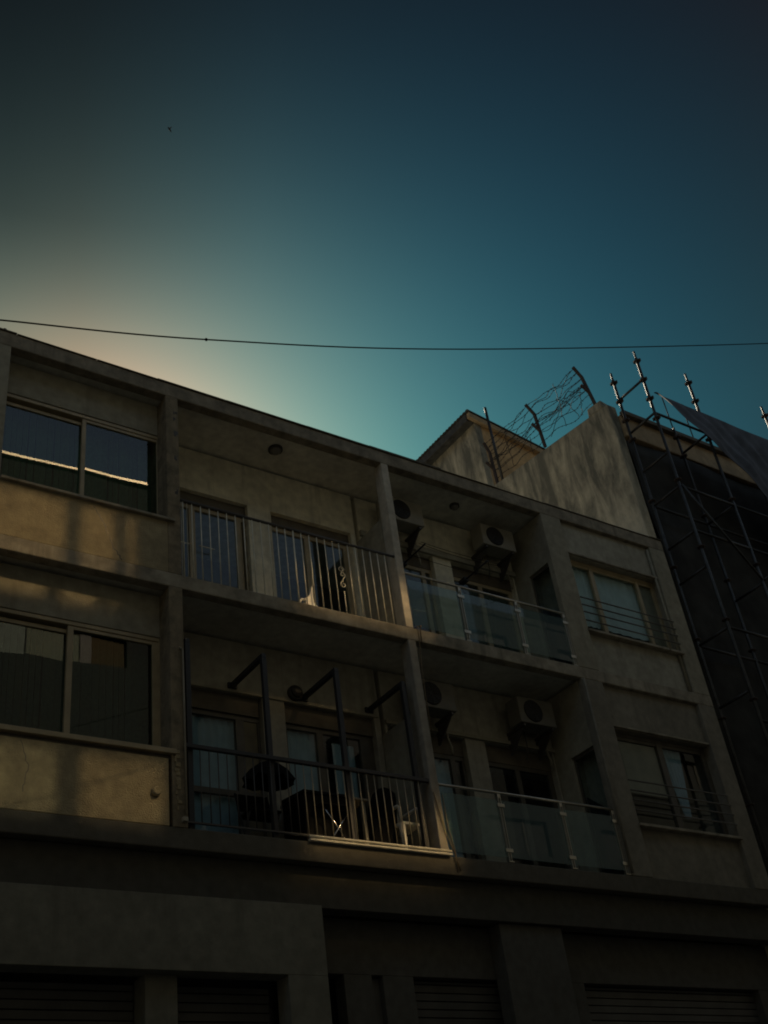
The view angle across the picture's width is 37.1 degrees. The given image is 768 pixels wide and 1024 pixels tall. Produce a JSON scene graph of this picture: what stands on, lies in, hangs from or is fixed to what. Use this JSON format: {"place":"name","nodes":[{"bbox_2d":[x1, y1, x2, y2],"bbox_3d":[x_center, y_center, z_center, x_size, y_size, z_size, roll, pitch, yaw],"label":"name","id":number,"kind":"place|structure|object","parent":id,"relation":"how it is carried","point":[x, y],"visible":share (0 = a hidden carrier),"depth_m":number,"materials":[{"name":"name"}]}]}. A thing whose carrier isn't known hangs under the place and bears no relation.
{"place":"outdoors","nodes":[
{"label":"outdoors","id":0,"kind":"place"},
{"bbox_2d":[181,503,214,576],"bbox_3d":[-2.516,0.590,14.429,0.860,1.815,0.016,16,-42,-31],"label":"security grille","id":1,"kind":"object","parent":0,"point":[187,543],"visible":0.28,"depth_m":14.63,"materials":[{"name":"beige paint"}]},
{"bbox_2d":[300,586,316,605],"bbox_3d":[-0.955,1.053,14.132,0.281,0.340,0.060,16,-42,-31],"label":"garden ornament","id":2,"kind":"object","parent":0,"point":[310,598],"visible":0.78,"depth_m":14.10,"materials":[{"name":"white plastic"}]},
{"bbox_2d":[280,789,349,841],"bbox_3d":[-0.755,3.532,12.815,0.606,0.759,0.524,16,-42,-31],"label":"table","id":3,"kind":"object","parent":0,"point":[303,814],"visible":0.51,"depth_m":12.69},
{"bbox_2d":[353,797,368,843],"bbox_3d":[-0.357,3.660,13.032,0.270,0.705,0.370,16,-42,-31],"label":"chair","id":4,"kind":"object","parent":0,"point":[357,802],"visible":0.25,"depth_m":13.09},
{"bbox_2d":[0,319,767,349],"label":"overhead cable","id":5,"kind":"object","parent":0,"point":[205,339],"visible":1,"depth_m":10.22,"materials":[{"name":"black rubber"}]},
{"bbox_2d":[0,0,767,459],"label":"sky","id":6,"kind":"structure","parent":0,"point":[447,174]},
{"label":"ground","id":7,"kind":"structure","parent":0,"visible":0},
{"bbox_2d":[0,327,767,1023],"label":"apartment building","id":8,"kind":"structure","parent":7,"relation":"on","point":[128,895],"depth_m":13.88,"materials":[{"name":"concrete"}]},
{"bbox_2d":[0,393,157,513],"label":"window","id":9,"kind":"structure","parent":8,"relation":"in","point":[92,465],"depth_m":13.77,"materials":[{"name":"glass"}]},
{"bbox_2d":[0,607,160,746],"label":"window","id":10,"kind":"structure","parent":8,"relation":"in","point":[69,656],"depth_m":12.09,"materials":[{"name":"black glass"}]},
{"bbox_2d":[183,638,194,828],"bbox_3d":[-2.269,2.507,12.326,0.120,2.220,0.797,16,-42,-31],"label":"awning post","id":11,"kind":"object","parent":8,"relation":"on","point":[189,752],"visible":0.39,"depth_m":12.05,"materials":[{"name":"black metal"}]},
{"bbox_2d":[180,502,248,589],"bbox_3d":[-2.372,0.694,14.613,1.395,1.825,0.090,16,-42,-31],"label":"balcony door","id":12,"kind":"structure","parent":8,"relation":"in","point":[239,522],"depth_m":14.96,"materials":[{"name":"brown metal"}]},
{"bbox_2d":[192,708,266,836],"bbox_3d":[-1.996,3.098,12.898,1.415,1.860,0.090,16,-42,-31],"label":"balcony door","id":13,"kind":"structure","parent":8,"relation":"in","point":[205,731],"depth_m":13.15,"materials":[{"name":"clear glass"}]},
{"bbox_2d":[243,519,248,588],"bbox_3d":[-1.785,0.767,14.907,0.038,1.652,0.026,16,-42,-31],"label":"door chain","id":14,"kind":"object","parent":8,"relation":"hanging from","point":[246,553],"depth_m":15.05,"materials":[{"name":"grey metal"}]},
{"bbox_2d":[227,653,278,837],"bbox_3d":[-1.471,2.737,12.818,0.120,2.220,0.797,16,-42,-31],"label":"awning post","id":15,"kind":"object","parent":8,"relation":"on","point":[260,659],"visible":0.94,"depth_m":12.73,"materials":[{"name":"black metal"}]},
{"bbox_2d":[244,722,263,835],"bbox_3d":[-1.500,3.250,13.164,0.180,1.800,0.030,16,-42,-31],"label":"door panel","id":16,"kind":"structure","parent":8,"relation":"in","point":[250,729],"depth_m":13.48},
{"bbox_2d":[234,793,280,834],"bbox_3d":[-1.359,3.378,12.444,0.424,0.741,0.334,16,-42,-31],"label":"chair","id":17,"kind":"object","parent":8,"relation":"on","point":[251,807],"visible":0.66,"depth_m":12.54,"materials":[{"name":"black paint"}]},
{"bbox_2d":[242,760,294,791],"bbox_3d":[-1.244,3.212,12.529,0.634,1.065,0.508,3,-37,-16],"label":"parasol","id":18,"kind":"object","parent":8,"relation":"on","point":[258,778],"visible":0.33,"depth_m":12.77,"materials":[{"name":"black fabric"}]},
{"bbox_2d":[268,444,282,454],"bbox_3d":[-1.491,-0.834,15.718,0.200,0.090,0.200,16,-42,-31],"label":"ceiling lamp","id":19,"kind":"object","parent":8,"relation":"attached to","point":[275,449],"visible":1,"depth_m":15.68,"materials":[{"name":"black glass"}]},
{"bbox_2d":[180,499,394,623],"bbox_3d":[-1.096,0.662,14.225,3.135,1.113,0.038,16,-42,-31],"label":"balcony railing","id":20,"kind":"object","parent":8,"relation":"attached to","point":[281,526],"visible":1,"depth_m":14.22,"materials":[{"name":"grey metal"}]},
{"bbox_2d":[287,685,302,700],"bbox_3d":[-1.082,2.226,14.124,0.200,0.200,0.110,16,-42,-31],"label":"bulkhead lamp","id":21,"kind":"object","parent":8,"relation":"attached to","point":[294,692],"visible":1,"depth_m":14.08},
{"bbox_2d":[186,743,438,848],"bbox_3d":[-0.725,3.131,12.463,3.130,0.860,0.045,16,-42,-31],"label":"balcony railing","id":22,"kind":"object","parent":8,"relation":"attached to","point":[278,759],"visible":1,"depth_m":12.41,"materials":[{"name":"grey metal"}]},
{"bbox_2d":[272,527,356,614],"bbox_3d":[-0.947,1.091,15.472,1.305,1.825,0.050,16,-42,-31],"label":"balcony door","id":23,"kind":"structure","parent":8,"relation":"in","point":[307,562],"depth_m":15.84,"materials":[{"name":"brown metal"}]},
{"bbox_2d":[299,667,357,842],"bbox_3d":[-0.656,2.972,13.319,0.120,2.220,0.797,16,-42,-31],"label":"awning post","id":24,"kind":"object","parent":8,"relation":"on","point":[328,676],"visible":0.93,"depth_m":13.22,"materials":[{"name":"black metal"}]},
{"bbox_2d":[315,802,348,841],"bbox_3d":[-0.521,3.475,12.569,0.440,0.509,0.140,16,-42,-31],"label":"clothes airer","id":25,"kind":"object","parent":8,"relation":"on","point":[326,805],"visible":0.56,"depth_m":12.63,"materials":[{"name":"silver metal"}]},
{"bbox_2d":[286,724,378,819],"bbox_3d":[-0.607,3.499,13.754,1.325,1.860,0.090,16,-42,-31],"label":"balcony door","id":26,"kind":"structure","parent":8,"relation":"in","point":[300,746],"depth_m":14.06,"materials":[{"name":"clear glass"}]},
{"bbox_2d":[357,787,398,846],"bbox_3d":[-0.093,3.653,13.290,0.467,0.949,0.420,16,-42,-31],"label":"chair","id":27,"kind":"object","parent":8,"relation":"on","point":[382,816],"visible":0.54,"depth_m":13.22,"materials":[{"name":"black plastic"}]},
{"bbox_2d":[372,978,383,1023],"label":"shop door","id":28,"kind":"structure","parent":8,"relation":"in","point":[375,982],"depth_m":12.04,"materials":[{"name":"black metal"}]},
{"bbox_2d":[309,835,452,855],"bbox_3d":[-0.009,3.659,12.537,1.880,0.064,0.045,16,-42,-31],"label":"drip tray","id":29,"kind":"object","parent":8,"relation":"attached to","point":[379,846],"visible":1,"depth_m":12.49,"materials":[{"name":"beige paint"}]},
{"bbox_2d":[365,681,429,850],"bbox_3d":[0.154,3.206,13.819,0.120,2.220,0.797,16,-42,-31],"label":"awning post","id":30,"kind":"object","parent":8,"relation":"on","point":[400,686],"visible":0.95,"depth_m":13.76,"materials":[{"name":"black metal"}]},
{"bbox_2d":[375,497,423,565],"bbox_3d":[0.283,0.268,16.717,0.786,0.822,0.421,16,-42,-31],"label":"air conditioner","id":31,"kind":"object","parent":8,"relation":"attached to","point":[409,519],"visible":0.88,"depth_m":16.72,"materials":[{"name":"paint"}]},
{"bbox_2d":[393,805,421,847],"bbox_3d":[0.211,3.706,13.335,0.352,0.740,0.484,16,-42,-31],"label":"plastic chair","id":32,"kind":"object","parent":8,"relation":"on","point":[406,826],"visible":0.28,"depth_m":13.22,"materials":[{"name":"white plastic"}]},
{"bbox_2d":[414,626,431,731],"bbox_3d":[0.489,2.085,14.355,0.058,1.505,0.076,16,-42,-31],"label":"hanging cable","id":33,"kind":"object","parent":8,"relation":"hanging from","point":[423,679],"visible":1,"depth_m":14.30,"materials":[{"name":"rubber"}]},
{"bbox_2d":[404,565,441,634],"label":"balcony door","id":34,"kind":"structure","parent":8,"relation":"in","point":[422,572],"depth_m":16.68,"materials":[{"name":"brown metal"}]},
{"bbox_2d":[403,679,456,754],"bbox_3d":[0.651,2.672,14.995,0.786,0.822,0.421,16,-42,-31],"label":"air conditioner","id":35,"kind":"object","parent":8,"relation":"attached to","point":[440,697],"visible":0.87,"depth_m":15.01,"materials":[{"name":"paint"}]},
{"bbox_2d":[433,792,460,870],"bbox_3d":[0.727,3.668,13.167,0.227,0.923,0.025,15,-42,-30],"label":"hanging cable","id":36,"kind":"object","parent":8,"relation":"hanging from","point":[446,831],"visible":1,"depth_m":13.15,"materials":[{"name":"rubber"}]},
{"bbox_2d":[442,794,458,872],"bbox_3d":[0.771,3.695,13.179,0.072,0.921,0.030,16,-42,-31],"label":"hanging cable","id":37,"kind":"object","parent":8,"relation":"hanging from","point":[449,831],"visible":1,"depth_m":13.17,"materials":[{"name":"rubber"}]},
{"bbox_2d":[403,542,503,585],"bbox_3d":[0.992,0.798,16.815,1.551,0.060,0.660,16,-42,-31],"label":"clothes rack","id":38,"kind":"object","parent":8,"relation":"attached to","point":[463,581],"visible":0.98,"depth_m":16.77,"materials":[{"name":"black metal"}]},
{"bbox_2d":[449,502,458,510],"bbox_3d":[1.071,-0.068,17.336,0.150,0.090,0.150,16,-42,-31],"label":"ceiling lamp","id":39,"kind":"object","parent":8,"relation":"attached to","point":[453,506],"visible":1,"depth_m":17.30,"materials":[{"name":"black glass"}]},
{"bbox_2d":[433,753,481,859],"bbox_3d":[0.630,3.884,14.495,1.260,1.790,0.096,16,-42,-31],"label":"balcony door","id":40,"kind":"structure","parent":8,"relation":"in","point":[442,769],"depth_m":14.81,"materials":[{"name":"clear glass"}]},
{"bbox_2d":[453,577,523,653],"bbox_3d":[1.566,1.847,17.030,1.220,1.785,0.099,16,-42,-31],"label":"balcony door","id":41,"kind":"structure","parent":8,"relation":"in","point":[489,623],"depth_m":17.28,"materials":[{"name":"glass"}]},
{"bbox_2d":[404,571,578,665],"bbox_3d":[1.508,1.498,15.756,2.890,0.890,0.060,16,-42,-31],"label":"glass balustrade","id":42,"kind":"object","parent":8,"relation":"on","point":[467,632],"visible":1,"depth_m":15.94,"materials":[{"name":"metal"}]},
{"bbox_2d":[470,523,515,589],"bbox_3d":[1.737,0.679,17.619,0.786,0.802,0.421,16,-42,-31],"label":"air conditioner","id":43,"kind":"object","parent":8,"relation":"attached to","point":[488,540],"visible":1,"depth_m":17.55,"materials":[{"name":"paint"}]},
{"bbox_2d":[488,762,570,868],"bbox_3d":[1.949,4.248,15.286,1.220,1.790,0.050,16,-42,-31],"label":"balcony door","id":44,"kind":"structure","parent":8,"relation":"in","point":[516,770],"depth_m":15.57,"materials":[{"name":"glass"}]},
{"bbox_2d":[505,696,556,767],"bbox_3d":[2.102,3.063,15.912,0.786,0.812,0.421,16,-42,-31],"label":"air conditioner","id":45,"kind":"object","parent":8,"relation":"attached to","point":[530,715],"visible":1,"depth_m":15.84,"materials":[{"name":"paint"}]},
{"bbox_2d":[438,783,630,874],"bbox_3d":[1.877,3.911,14.028,2.890,0.890,0.060,16,-42,-31],"label":"glass balustrade","id":46,"kind":"object","parent":8,"relation":"on","point":[562,814],"visible":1,"depth_m":14.21,"materials":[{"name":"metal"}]},
{"bbox_2d":[531,565,572,664],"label":"side door","id":47,"kind":"structure","parent":8,"relation":"in","point":[558,641],"depth_m":16.91,"materials":[{"name":"brown glass"}]},
{"bbox_2d":[573,747,624,874],"bbox_3d":[2.891,4.054,15.241,0.060,1.820,0.450,16,-42,-31],"label":"side door","id":48,"kind":"structure","parent":8,"relation":"in","point":[607,843],"depth_m":15.14,"materials":[{"name":"brown glass"}]},
{"bbox_2d":[570,560,671,648],"bbox_3d":[3.626,1.516,17.847,1.980,1.375,0.101,16,-42,-31],"label":"window","id":49,"kind":"structure","parent":8,"relation":"in","point":[592,582],"depth_m":18.02,"materials":[{"name":"glass"}]},
{"bbox_2d":[580,596,680,644],"bbox_3d":[3.790,1.667,17.510,2.000,0.422,0.022,16,-42,-31],"label":"window guard","id":50,"kind":"object","parent":8,"relation":"attached to","point":[628,622],"visible":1,"depth_m":17.48,"materials":[{"name":"grey metal"}]},
{"bbox_2d":[615,732,728,834],"bbox_3d":[3.990,3.893,16.143,1.980,1.410,0.101,16,-42,-31],"label":"window","id":51,"kind":"structure","parent":8,"relation":"in","point":[644,759],"depth_m":16.25,"materials":[{"name":"clear glass"}]},
{"bbox_2d":[628,779,736,824],"bbox_3d":[4.150,4.021,15.824,2.000,0.447,0.022,16,-42,-31],"label":"window guard","id":52,"kind":"object","parent":8,"relation":"attached to","point":[681,798],"visible":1,"depth_m":15.78,"materials":[{"name":"grey metal"}]},
{"bbox_2d":[416,401,767,1023],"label":"neighbouring building","id":53,"kind":"structure","parent":7,"relation":"on","point":[586,467],"depth_m":21.66,"materials":[{"name":"concrete"}]},
{"bbox_2d":[484,407,503,480],"bbox_3d":[2.307,-1.447,24.054,0.087,1.966,0.060,16,-42,-31],"label":"steel pole","id":54,"kind":"object","parent":53,"relation":"on","point":[493,442],"visible":1,"depth_m":24.02,"materials":[{"name":"metal"}]},
{"bbox_2d":[483,366,595,483],"bbox_3d":[2.983,-1.745,22.881,0.403,1.336,3.030,16,-42,-31],"label":"barbed wire fence","id":55,"kind":"object","parent":53,"relation":"on","point":[583,386],"visible":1,"depth_m":22.81,"materials":[{"name":"metal"}]},
{"bbox_2d":[662,397,672,428],"bbox_3d":[5.511,-1.899,22.191,0.027,0.850,0.026,16,-42,-31],"label":"steel rod","id":56,"kind":"object","parent":53,"relation":"on","point":[667,412],"visible":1,"depth_m":22.22,"materials":[{"name":"grey metal"}]},
{"bbox_2d":[626,440,767,874],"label":"debris netting","id":57,"kind":"object","parent":53,"relation":"attached to","point":[748,740],"visible":0.73,"depth_m":19.91,"materials":[{"name":"black fabric"}]},
{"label":"pavement","id":58,"kind":"structure","parent":0,"visible":0},
{"bbox_2d":[610,351,767,864],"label":"scaffolding","id":59,"kind":"object","parent":58,"relation":"on","point":[680,486],"visible":0.88,"depth_m":19.41,"materials":[{"name":"metal"}]},
{"bbox_2d":[654,392,767,497],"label":"debris netting","id":60,"kind":"object","parent":59,"relation":"attached to","point":[741,448],"visible":1,"depth_m":21.30,"materials":[{"name":"grey fabric"}]}
]}

